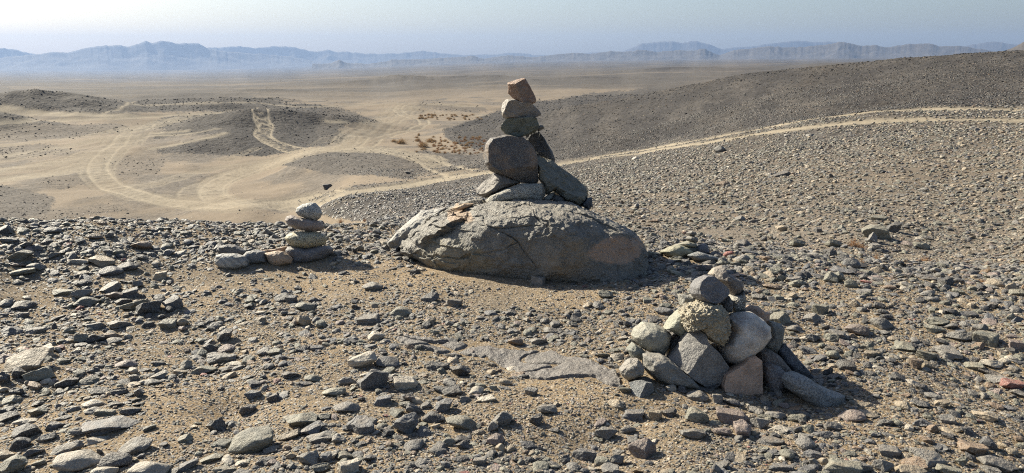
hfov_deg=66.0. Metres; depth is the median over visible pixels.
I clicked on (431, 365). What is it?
stone
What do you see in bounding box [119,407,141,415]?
stone
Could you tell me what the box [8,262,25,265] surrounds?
stone
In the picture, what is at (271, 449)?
stone
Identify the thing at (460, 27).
sky
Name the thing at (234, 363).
stone
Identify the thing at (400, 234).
split slab
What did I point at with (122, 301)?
stone
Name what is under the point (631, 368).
cairn stone
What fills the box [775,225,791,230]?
stone
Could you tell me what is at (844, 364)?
stone
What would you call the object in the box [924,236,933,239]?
stone
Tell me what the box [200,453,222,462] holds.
stone
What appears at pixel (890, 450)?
stone
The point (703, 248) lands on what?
stone
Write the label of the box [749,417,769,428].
stone
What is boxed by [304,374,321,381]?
stone
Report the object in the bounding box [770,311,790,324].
stone
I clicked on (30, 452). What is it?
stone
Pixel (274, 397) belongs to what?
stone
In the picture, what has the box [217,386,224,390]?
stone
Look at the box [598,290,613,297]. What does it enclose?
stone
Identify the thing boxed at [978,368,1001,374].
stone
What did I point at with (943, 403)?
stone
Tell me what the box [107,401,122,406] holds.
stone
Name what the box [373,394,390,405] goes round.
stone
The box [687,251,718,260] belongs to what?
stone
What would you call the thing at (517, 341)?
stone
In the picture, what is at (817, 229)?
stone
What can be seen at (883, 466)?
stone
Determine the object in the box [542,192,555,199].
cairn stone
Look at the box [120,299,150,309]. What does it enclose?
stone
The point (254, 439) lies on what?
stone
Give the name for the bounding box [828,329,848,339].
stone
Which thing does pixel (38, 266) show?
stone
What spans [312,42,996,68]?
mountain range
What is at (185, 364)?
stone
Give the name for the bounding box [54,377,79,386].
stone
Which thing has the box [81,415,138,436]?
stone
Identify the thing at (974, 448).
stone
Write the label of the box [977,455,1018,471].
stone
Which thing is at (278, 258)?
stone
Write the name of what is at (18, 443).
stone
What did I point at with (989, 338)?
stone
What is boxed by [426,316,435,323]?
stone
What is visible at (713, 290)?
cairn stone
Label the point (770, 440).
stone
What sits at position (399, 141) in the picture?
dry shrub
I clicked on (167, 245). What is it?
stone
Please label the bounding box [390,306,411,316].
stone
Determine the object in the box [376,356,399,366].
stone
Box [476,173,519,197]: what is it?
cairn stone
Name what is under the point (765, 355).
cairn stone
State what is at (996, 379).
stone
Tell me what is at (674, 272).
stone
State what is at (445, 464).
stone
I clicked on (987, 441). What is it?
stone
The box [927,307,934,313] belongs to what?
stone
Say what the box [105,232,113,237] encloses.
stone
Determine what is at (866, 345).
stone
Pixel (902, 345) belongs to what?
stone
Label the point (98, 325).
stone
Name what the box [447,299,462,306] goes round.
stone
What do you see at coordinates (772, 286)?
stone
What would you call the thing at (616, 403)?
stone
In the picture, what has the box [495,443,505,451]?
stone
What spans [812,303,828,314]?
stone
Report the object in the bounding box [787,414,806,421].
stone
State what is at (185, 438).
stone
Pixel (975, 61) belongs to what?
scree
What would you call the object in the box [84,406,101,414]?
stone
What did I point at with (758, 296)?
stone
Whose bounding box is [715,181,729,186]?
stone
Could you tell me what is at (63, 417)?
stone
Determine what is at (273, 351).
stone
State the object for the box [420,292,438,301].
stone
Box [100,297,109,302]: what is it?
stone
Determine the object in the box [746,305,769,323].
cairn stone
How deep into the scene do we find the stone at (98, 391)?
3.77 m
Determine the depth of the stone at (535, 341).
4.42 m
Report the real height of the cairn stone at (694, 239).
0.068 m
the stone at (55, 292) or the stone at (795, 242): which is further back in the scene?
the stone at (795, 242)
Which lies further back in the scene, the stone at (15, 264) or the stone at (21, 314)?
the stone at (15, 264)
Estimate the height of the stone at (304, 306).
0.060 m
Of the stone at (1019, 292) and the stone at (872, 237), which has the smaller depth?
the stone at (1019, 292)
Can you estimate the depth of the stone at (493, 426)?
3.28 m
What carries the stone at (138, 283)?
on the ground
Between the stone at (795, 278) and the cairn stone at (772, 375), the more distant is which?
the stone at (795, 278)
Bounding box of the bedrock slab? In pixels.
[397,335,620,386]
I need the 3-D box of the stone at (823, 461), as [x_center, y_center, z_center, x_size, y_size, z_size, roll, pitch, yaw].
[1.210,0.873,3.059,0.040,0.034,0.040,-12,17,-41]
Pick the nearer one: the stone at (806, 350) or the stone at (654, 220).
the stone at (806, 350)
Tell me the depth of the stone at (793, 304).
4.87 m
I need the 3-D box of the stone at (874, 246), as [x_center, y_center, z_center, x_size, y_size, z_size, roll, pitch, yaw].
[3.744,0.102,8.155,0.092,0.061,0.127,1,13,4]
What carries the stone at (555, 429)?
on the ground
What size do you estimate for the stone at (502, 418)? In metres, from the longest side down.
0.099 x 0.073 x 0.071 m
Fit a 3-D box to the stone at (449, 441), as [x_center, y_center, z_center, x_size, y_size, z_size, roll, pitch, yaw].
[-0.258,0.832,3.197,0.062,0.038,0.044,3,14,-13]
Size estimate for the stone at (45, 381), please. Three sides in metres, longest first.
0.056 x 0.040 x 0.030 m
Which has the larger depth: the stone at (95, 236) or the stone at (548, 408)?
the stone at (95, 236)
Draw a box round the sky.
[0,0,1023,54]
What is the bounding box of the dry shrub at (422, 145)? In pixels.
[415,141,429,147]
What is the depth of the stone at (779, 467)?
3.00 m
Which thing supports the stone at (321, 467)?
on the ground
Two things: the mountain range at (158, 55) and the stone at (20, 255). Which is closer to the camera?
the stone at (20, 255)
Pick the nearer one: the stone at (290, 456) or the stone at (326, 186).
the stone at (290, 456)
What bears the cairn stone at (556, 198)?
on the boulder
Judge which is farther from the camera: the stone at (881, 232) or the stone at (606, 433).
the stone at (881, 232)
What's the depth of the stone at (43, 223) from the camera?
6.32 m
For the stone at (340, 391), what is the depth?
3.68 m
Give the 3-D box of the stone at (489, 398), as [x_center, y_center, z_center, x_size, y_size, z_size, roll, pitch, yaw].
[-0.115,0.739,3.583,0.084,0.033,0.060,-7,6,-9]
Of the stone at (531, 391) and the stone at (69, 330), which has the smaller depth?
the stone at (531, 391)
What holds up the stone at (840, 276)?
on the ground
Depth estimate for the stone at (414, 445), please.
3.14 m
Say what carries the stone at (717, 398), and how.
on the ground
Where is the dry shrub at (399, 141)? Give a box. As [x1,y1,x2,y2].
[395,138,406,144]
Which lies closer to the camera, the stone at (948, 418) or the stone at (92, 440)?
the stone at (92, 440)
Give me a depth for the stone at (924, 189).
12.52 m
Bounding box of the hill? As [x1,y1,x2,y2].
[1007,42,1023,50]
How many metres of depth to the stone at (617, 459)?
3.07 m
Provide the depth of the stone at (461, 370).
3.96 m
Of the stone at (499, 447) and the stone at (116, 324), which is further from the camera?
the stone at (116, 324)
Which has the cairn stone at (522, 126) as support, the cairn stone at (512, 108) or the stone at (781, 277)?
the cairn stone at (512, 108)
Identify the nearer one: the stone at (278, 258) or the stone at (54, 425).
the stone at (54, 425)
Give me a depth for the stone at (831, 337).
4.33 m
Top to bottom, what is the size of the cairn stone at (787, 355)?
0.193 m
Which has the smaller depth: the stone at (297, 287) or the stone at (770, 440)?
the stone at (770, 440)
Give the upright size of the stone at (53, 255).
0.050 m
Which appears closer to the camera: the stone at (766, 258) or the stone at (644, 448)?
the stone at (644, 448)
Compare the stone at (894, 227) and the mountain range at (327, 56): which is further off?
the mountain range at (327, 56)
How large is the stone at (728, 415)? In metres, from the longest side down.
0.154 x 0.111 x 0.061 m
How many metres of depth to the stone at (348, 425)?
3.30 m
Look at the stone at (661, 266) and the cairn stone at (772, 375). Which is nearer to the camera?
the cairn stone at (772, 375)
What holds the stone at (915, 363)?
on the ground
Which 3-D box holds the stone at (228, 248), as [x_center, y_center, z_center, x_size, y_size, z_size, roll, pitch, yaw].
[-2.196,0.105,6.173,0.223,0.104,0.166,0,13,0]
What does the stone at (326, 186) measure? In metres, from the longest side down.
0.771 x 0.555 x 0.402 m
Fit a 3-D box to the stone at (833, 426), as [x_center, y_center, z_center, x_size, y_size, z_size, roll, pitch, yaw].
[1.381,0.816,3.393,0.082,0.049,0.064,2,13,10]
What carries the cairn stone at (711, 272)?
on the cairn stone at (734, 285)
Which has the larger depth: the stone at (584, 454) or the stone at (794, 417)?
the stone at (794, 417)
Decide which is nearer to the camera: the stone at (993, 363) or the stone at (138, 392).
the stone at (138, 392)
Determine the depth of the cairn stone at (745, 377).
3.76 m
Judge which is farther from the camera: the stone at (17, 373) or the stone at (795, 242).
the stone at (795, 242)
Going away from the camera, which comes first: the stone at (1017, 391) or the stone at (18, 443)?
the stone at (18, 443)
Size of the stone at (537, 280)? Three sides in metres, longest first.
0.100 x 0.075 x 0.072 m
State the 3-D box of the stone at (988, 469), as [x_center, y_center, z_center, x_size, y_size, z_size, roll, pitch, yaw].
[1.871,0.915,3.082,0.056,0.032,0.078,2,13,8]
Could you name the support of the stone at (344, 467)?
on the ground
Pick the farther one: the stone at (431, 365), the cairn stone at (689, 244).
the cairn stone at (689, 244)
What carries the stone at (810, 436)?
on the ground
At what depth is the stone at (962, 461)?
3.11 m
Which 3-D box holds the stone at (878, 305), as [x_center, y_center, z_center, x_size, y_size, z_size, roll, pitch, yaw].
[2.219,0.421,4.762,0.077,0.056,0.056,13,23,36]
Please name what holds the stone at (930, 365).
on the ground
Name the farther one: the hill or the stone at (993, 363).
the hill
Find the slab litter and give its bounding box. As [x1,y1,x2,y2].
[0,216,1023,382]
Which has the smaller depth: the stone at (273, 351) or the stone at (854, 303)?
the stone at (273, 351)
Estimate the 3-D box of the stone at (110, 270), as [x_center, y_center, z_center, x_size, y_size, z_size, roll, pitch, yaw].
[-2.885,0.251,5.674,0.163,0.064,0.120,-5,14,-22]
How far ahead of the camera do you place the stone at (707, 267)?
5.57 m
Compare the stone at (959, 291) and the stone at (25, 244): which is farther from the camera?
the stone at (25, 244)
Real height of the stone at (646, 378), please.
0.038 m
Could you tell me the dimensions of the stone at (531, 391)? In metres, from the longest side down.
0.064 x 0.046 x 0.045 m
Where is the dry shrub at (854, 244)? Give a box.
[847,238,861,246]
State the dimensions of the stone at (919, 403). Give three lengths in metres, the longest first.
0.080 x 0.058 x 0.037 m
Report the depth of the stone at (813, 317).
4.64 m
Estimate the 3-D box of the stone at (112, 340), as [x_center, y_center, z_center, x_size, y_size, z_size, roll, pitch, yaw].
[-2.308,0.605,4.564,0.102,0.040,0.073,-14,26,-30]
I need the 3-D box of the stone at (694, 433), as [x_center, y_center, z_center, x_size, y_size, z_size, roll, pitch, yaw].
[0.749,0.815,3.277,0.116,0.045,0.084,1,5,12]
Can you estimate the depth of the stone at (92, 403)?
3.61 m
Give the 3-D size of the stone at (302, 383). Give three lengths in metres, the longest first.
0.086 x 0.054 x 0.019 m
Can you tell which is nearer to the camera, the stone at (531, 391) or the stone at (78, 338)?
the stone at (531, 391)
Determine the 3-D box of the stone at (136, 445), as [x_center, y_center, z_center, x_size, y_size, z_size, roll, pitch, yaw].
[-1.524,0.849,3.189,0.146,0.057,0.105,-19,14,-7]
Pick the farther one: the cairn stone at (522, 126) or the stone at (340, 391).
the cairn stone at (522, 126)
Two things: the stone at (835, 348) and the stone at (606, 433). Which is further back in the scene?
the stone at (835, 348)
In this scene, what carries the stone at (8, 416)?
on the ground
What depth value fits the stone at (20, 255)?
5.68 m
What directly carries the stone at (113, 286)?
on the ground
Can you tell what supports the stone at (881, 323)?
on the ground
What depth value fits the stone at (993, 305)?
4.68 m
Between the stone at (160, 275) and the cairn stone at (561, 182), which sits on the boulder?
the cairn stone at (561, 182)
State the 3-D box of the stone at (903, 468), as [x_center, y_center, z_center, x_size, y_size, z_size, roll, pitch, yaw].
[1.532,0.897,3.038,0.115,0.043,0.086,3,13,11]
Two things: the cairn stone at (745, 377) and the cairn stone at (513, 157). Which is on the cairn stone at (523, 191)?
the cairn stone at (513, 157)
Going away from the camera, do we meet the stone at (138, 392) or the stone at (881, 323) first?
the stone at (138, 392)
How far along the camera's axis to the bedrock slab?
4.15 m
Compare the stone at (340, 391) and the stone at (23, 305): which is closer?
the stone at (340, 391)
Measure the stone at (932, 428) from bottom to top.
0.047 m
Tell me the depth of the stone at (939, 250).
8.12 m
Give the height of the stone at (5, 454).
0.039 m
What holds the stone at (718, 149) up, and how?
on the ground
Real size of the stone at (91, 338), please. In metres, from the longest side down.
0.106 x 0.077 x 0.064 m
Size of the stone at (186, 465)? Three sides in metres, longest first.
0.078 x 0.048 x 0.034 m
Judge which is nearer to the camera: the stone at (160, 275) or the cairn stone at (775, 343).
the cairn stone at (775, 343)
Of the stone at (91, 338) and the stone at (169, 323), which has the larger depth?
the stone at (169, 323)
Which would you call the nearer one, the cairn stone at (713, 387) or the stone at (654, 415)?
the stone at (654, 415)
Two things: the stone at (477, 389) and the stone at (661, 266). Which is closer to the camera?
the stone at (477, 389)
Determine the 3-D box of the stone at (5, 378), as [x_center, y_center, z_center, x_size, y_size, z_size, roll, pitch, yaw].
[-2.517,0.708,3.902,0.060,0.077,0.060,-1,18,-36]
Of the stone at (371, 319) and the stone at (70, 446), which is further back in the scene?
the stone at (371, 319)
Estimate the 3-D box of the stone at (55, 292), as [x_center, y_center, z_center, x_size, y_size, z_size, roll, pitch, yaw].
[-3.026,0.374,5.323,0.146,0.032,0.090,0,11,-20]
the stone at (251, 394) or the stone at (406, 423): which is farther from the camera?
the stone at (251, 394)
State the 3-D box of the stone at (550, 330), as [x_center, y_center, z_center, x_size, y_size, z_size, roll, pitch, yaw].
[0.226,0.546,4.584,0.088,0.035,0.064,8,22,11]
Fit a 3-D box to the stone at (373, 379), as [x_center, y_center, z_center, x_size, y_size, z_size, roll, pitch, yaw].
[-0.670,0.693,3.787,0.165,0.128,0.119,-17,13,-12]
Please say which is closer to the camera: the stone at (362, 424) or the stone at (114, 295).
the stone at (362, 424)
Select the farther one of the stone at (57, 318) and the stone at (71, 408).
the stone at (57, 318)
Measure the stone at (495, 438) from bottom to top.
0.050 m
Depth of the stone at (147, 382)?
3.93 m
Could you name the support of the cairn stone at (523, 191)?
on the boulder
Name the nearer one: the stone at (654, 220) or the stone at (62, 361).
the stone at (62, 361)
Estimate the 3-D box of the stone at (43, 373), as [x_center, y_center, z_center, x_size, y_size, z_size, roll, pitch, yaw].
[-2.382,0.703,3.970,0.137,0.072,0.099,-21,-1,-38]
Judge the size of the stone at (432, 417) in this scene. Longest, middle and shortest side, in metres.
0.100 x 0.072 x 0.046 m
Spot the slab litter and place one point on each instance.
(908, 270)
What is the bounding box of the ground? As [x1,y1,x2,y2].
[0,50,1023,472]
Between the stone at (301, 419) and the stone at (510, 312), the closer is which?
the stone at (301, 419)
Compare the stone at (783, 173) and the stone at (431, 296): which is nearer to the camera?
the stone at (431, 296)
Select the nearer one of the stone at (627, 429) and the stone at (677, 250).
the stone at (627, 429)
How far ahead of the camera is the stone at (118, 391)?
3.75 m
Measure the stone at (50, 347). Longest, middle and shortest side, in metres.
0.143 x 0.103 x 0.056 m
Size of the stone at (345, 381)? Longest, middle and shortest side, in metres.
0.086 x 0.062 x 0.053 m
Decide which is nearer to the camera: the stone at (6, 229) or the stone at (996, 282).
the stone at (996, 282)
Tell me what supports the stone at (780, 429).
on the ground
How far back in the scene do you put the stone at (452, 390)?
3.66 m
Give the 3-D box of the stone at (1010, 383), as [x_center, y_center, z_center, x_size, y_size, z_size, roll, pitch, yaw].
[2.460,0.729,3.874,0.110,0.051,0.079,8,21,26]
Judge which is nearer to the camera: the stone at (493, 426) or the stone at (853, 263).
the stone at (493, 426)
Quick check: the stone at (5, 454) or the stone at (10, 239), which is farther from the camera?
the stone at (10, 239)
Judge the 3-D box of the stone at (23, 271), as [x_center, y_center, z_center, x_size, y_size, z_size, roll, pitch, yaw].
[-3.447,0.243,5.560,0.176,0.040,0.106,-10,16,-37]
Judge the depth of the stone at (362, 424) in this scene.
3.27 m
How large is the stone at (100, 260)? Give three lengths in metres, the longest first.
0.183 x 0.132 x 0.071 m
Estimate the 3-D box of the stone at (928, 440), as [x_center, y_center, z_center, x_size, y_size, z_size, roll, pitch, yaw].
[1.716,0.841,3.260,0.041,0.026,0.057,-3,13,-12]
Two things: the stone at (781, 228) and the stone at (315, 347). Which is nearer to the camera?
the stone at (315, 347)
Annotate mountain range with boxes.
[0,41,323,70]
[0,41,1018,63]
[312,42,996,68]
[726,41,836,50]
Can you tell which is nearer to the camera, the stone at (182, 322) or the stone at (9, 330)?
the stone at (9, 330)
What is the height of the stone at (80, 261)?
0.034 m
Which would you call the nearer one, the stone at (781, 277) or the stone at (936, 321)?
the stone at (936, 321)
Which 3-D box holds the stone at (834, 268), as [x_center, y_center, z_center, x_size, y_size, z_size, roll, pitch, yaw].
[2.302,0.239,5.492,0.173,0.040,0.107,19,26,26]
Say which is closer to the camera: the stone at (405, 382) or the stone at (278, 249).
the stone at (405, 382)
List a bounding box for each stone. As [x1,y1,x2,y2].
[0,225,13,233]
[0,237,18,242]
[0,299,13,306]
[0,326,23,336]
[0,354,12,363]
[0,371,10,383]
[0,387,9,392]
[0,411,19,422]
[0,450,14,459]
[0,455,27,472]
[1,395,21,404]
[4,347,49,372]
[7,250,33,260]
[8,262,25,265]
[8,387,23,395]
[8,437,31,450]
[9,267,35,275]
[9,300,35,309]
[11,367,26,378]
[11,418,36,425]
[11,423,41,438]
[14,312,29,317]
[17,242,33,247]
[22,366,55,381]
[22,449,44,456]
[23,326,46,333]
[25,263,45,270]
[27,407,47,415]
[37,432,56,442]
[38,221,48,224]
[40,378,51,384]
[42,343,54,355]
[43,227,61,232]
[44,421,65,430]
[47,252,60,258]
[50,440,83,454]
[51,314,65,320]
[52,289,74,295]
[52,449,101,471]
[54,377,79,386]
[54,415,71,420]
[55,358,70,363]
[57,471,73,472]
[62,327,74,332]
[65,406,80,411]
[69,259,89,263]
[70,289,92,298]
[70,427,84,435]
[73,297,100,306]
[73,334,88,342]
[77,376,99,385]
[81,399,103,407]
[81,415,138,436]
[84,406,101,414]
[85,322,105,329]
[85,334,105,343]
[86,436,107,444]
[87,233,102,238]
[87,255,115,266]
[87,387,108,394]
[90,467,118,472]
[93,409,115,415]
[98,266,123,275]
[98,452,132,467]
[99,281,121,292]
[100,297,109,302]
[103,333,121,338]
[104,337,122,343]
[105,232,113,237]
[105,292,122,298]
[106,320,131,328]
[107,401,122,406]
[110,388,128,394]
[114,298,132,305]
[115,360,136,367]
[117,262,138,270]
[118,436,152,454]
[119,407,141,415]
[120,286,138,297]
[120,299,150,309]
[126,461,172,472]
[128,374,138,380]
[130,241,152,248]
[132,281,143,286]
[133,388,144,396]
[136,300,162,313]
[139,368,150,371]
[142,424,156,430]
[143,379,162,385]
[149,370,168,378]
[150,361,165,365]
[152,270,166,279]
[159,318,177,328]
[161,243,172,247]
[162,295,183,308]
[163,249,175,255]
[177,318,188,325]
[178,434,192,442]
[179,458,198,470]
[180,360,192,368]
[190,365,217,373]
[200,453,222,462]
[202,344,216,351]
[206,352,237,363]
[206,417,226,430]
[212,466,236,472]
[214,253,248,268]
[216,244,245,254]
[216,328,232,341]
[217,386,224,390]
[218,344,235,352]
[218,364,233,372]
[225,361,240,365]
[228,426,272,453]
[239,404,255,414]
[244,250,267,262]
[244,390,261,399]
[263,246,286,252]
[263,445,277,453]
[265,251,292,265]
[266,348,283,355]
[266,392,279,402]
[274,292,290,301]
[278,429,299,440]
[281,371,300,378]
[283,412,317,426]
[285,215,323,231]
[285,231,326,247]
[285,246,332,262]
[285,295,296,302]
[285,453,296,458]
[294,285,301,290]
[295,202,321,219]
[295,302,314,310]
[295,381,311,386]
[296,345,310,352]
[296,450,319,464]
[297,315,310,325]
[299,420,323,433]
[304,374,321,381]
[306,430,331,443]
[310,345,324,351]
[313,462,329,471]
[317,413,331,419]
[322,387,345,395]
[323,184,331,188]
[332,433,345,442]
[333,402,359,411]
[336,451,352,458]
[337,461,357,472]
[338,377,355,385]
[346,416,356,430]
[347,350,376,366]
[347,458,359,472]
[350,415,374,434]
[356,313,380,324]
[356,369,388,389]
[362,282,382,289]
[367,331,384,339]
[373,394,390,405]
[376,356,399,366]
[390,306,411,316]
[392,412,417,433]
[393,376,417,389]
[403,439,423,450]
[406,403,422,413]
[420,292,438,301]
[422,412,444,422]
[424,361,449,370]
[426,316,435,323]
[435,398,452,411]
[441,384,462,395]
[441,461,450,467]
[442,437,455,445]
[445,415,476,429]
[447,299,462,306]
[450,365,470,375]
[456,439,469,448]
[470,386,483,393]
[473,456,486,465]
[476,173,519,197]
[477,394,495,401]
[484,135,538,183]
[486,183,545,202]
[486,433,503,444]
[487,421,498,431]
[492,411,512,426]
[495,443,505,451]
[499,379,511,384]
[501,99,540,118]
[501,117,538,136]
[505,309,516,315]
[507,78,535,103]
[507,338,523,345]
[525,387,537,395]
[526,131,554,161]
[529,338,546,344]
[529,413,542,425]
[531,276,545,285]
[537,155,587,206]
[537,404,556,413]
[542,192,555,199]
[544,327,557,332]
[548,427,559,431]
[552,194,564,201]
[561,454,569,463]
[572,448,596,461]
[581,197,592,208]
[594,426,617,439]
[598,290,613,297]
[608,399,623,408]
[609,454,623,464]
[610,353,623,360]
[619,358,644,379]
[620,426,635,432]
[623,321,631,326]
[623,409,643,420]
[626,342,644,359]
[628,437,656,458]
[629,380,653,397]
[631,322,671,354]
[633,376,651,382]
[642,352,698,388]
[647,219,659,222]
[648,409,662,420]
[654,307,673,314]
[655,263,665,269]
[660,244,693,256]
[662,407,676,416]
[663,309,685,336]
[665,384,676,390]
[666,266,675,272]
[666,332,679,355]
[667,330,728,387]
[670,270,683,275]
[677,294,696,306]
[677,300,731,346]
[678,241,696,247]
[679,428,705,438]
[685,236,697,242]
[685,406,708,422]
[686,390,708,401]
[687,231,696,235]
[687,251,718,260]
[690,275,729,304]
[695,264,712,270]
[696,243,709,253]
[696,383,718,390]
[708,265,720,275]
[708,340,729,365]
[712,266,743,295]
[712,394,723,402]
[712,428,730,434]
[713,145,725,152]
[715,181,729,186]
[716,407,749,423]
[717,311,771,363]
[718,296,732,312]
[720,355,762,394]
[723,399,740,406]
[728,290,745,312]
[733,419,751,436]
[734,239,751,246]
[735,215,744,220]
[740,249,759,254]
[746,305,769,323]
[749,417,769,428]
[751,293,764,299]
[755,347,791,371]
[756,436,784,445]
[760,256,773,260]
[762,284,782,288]
[762,362,784,391]
[764,411,785,419]
[765,321,784,353]
[768,425,789,433]
[769,462,794,470]
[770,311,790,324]
[773,170,790,176]
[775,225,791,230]
[777,275,785,280]
[778,343,813,377]
[781,371,844,406]
[786,276,802,281]
[786,302,799,307]
[787,325,802,331]
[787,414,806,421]
[788,239,805,245]
[788,280,805,286]
[798,345,818,354]
[798,419,806,425]
[798,433,813,438]
[802,424,813,433]
[803,313,820,322]
[803,449,821,458]
[805,334,820,341]
[808,458,818,463]
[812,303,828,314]
[813,227,821,232]
[818,458,827,464]
[822,248,836,255]
[823,271,838,282]
[823,333,839,341]
[823,421,843,430]
[823,458,862,472]
[824,239,843,246]
[825,345,843,353]
[827,382,836,386]
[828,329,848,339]
[829,265,855,273]
[834,271,844,281]
[836,359,856,371]
[837,409,866,421]
[843,258,860,268]
[844,279,858,287]
[844,324,869,335]
[848,299,859,306]
[858,461,873,472]
[859,341,873,349]
[861,225,890,239]
[867,232,877,242]
[868,242,880,249]
[870,215,887,220]
[870,317,894,329]
[871,459,894,472]
[873,302,885,308]
[878,445,901,456]
[886,222,901,232]
[894,341,915,350]
[894,401,909,410]
[894,464,927,472]
[899,241,913,246]
[900,456,927,469]
[909,358,922,368]
[909,447,947,467]
[912,242,929,248]
[912,418,931,426]
[913,399,930,407]
[915,274,937,280]
[915,350,937,359]
[917,187,928,191]
[919,435,934,443]
[922,361,936,368]
[923,317,950,324]
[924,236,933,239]
[924,324,944,332]
[926,424,938,432]
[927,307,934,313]
[932,344,962,359]
[934,249,944,252]
[934,399,950,407]
[935,463,962,472]
[938,414,955,424]
[946,331,972,340]
[951,288,964,294]
[952,426,961,432]
[954,456,967,466]
[957,440,988,455]
[963,362,985,370]
[971,410,999,421]
[972,330,998,346]
[974,385,985,390]
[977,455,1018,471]
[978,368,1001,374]
[979,359,1002,367]
[979,436,997,450]
[980,465,1001,472]
[984,278,1004,286]
[984,374,1010,383]
[987,301,998,308]
[998,358,1010,363]
[999,378,1023,389]
[1008,289,1023,295]
[1008,339,1023,349]
[1009,388,1023,396]
[1013,434,1023,441]
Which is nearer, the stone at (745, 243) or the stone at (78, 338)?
the stone at (78, 338)
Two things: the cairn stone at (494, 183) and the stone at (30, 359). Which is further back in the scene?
the cairn stone at (494, 183)
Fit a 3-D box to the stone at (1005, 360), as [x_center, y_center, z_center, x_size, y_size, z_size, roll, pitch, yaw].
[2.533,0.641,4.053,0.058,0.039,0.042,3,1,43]
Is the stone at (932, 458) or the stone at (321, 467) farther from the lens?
the stone at (932, 458)
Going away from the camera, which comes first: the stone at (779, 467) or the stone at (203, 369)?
the stone at (779, 467)
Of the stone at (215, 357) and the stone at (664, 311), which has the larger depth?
the stone at (664, 311)
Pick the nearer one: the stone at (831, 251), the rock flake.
the rock flake
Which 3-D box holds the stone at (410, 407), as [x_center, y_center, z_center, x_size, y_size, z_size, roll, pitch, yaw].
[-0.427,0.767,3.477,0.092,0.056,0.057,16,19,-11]
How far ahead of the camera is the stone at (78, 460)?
3.05 m
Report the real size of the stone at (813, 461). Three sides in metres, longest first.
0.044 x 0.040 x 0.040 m
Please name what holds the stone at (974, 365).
on the ground
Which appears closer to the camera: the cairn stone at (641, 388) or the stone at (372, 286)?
the cairn stone at (641, 388)
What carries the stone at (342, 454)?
on the ground
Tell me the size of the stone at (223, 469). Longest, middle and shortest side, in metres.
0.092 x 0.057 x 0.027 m
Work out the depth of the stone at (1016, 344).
4.14 m
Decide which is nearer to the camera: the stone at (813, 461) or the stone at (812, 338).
the stone at (813, 461)
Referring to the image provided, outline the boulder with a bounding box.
[399,199,648,282]
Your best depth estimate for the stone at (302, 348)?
4.36 m
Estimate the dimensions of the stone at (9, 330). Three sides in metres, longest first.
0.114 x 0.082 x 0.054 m
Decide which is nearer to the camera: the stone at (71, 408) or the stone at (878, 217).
the stone at (71, 408)
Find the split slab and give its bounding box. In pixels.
[387,207,447,249]
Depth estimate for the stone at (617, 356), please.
4.09 m
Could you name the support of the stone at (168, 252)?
on the ground
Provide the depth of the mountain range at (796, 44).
9992.14 m
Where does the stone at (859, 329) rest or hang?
on the ground
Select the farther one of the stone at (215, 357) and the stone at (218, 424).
the stone at (215, 357)
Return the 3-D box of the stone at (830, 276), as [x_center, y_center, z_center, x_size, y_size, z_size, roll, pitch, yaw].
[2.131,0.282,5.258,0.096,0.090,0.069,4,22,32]
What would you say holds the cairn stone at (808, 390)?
on the ground
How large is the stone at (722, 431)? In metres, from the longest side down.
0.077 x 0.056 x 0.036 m
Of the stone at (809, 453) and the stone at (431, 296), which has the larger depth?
the stone at (431, 296)
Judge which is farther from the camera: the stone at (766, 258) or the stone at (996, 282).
the stone at (766, 258)
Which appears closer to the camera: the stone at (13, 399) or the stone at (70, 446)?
the stone at (70, 446)
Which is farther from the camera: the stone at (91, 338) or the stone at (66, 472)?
the stone at (91, 338)
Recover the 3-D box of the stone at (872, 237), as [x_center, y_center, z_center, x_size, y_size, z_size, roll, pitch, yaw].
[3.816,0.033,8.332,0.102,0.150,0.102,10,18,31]
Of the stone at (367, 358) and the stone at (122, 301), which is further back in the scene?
the stone at (122, 301)
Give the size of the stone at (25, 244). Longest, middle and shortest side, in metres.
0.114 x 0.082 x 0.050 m
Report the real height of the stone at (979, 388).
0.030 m
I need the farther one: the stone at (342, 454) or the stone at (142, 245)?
the stone at (142, 245)
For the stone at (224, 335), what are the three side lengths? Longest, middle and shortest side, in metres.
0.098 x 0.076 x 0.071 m
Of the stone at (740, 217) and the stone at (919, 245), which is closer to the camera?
the stone at (919, 245)
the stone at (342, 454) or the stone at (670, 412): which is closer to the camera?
the stone at (342, 454)
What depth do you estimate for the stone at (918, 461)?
3.07 m
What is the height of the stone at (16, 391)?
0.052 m
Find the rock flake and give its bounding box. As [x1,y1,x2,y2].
[455,203,474,209]
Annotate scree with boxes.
[0,50,1023,218]
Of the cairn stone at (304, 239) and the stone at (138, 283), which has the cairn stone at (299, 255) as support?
the cairn stone at (304, 239)
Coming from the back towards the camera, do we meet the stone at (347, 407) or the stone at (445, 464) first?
the stone at (347, 407)
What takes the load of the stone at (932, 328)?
on the ground
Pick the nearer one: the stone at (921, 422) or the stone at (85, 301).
the stone at (921, 422)
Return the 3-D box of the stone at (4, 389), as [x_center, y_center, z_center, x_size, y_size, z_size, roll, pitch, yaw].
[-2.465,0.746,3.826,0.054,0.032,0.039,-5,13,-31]
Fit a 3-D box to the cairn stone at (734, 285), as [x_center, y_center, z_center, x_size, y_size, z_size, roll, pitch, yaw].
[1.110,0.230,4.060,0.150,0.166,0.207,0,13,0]
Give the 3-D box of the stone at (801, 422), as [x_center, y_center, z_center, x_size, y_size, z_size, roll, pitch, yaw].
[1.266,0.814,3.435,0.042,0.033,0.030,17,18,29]
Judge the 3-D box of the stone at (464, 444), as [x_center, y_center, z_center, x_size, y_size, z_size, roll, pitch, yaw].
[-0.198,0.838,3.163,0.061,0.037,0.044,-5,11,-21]

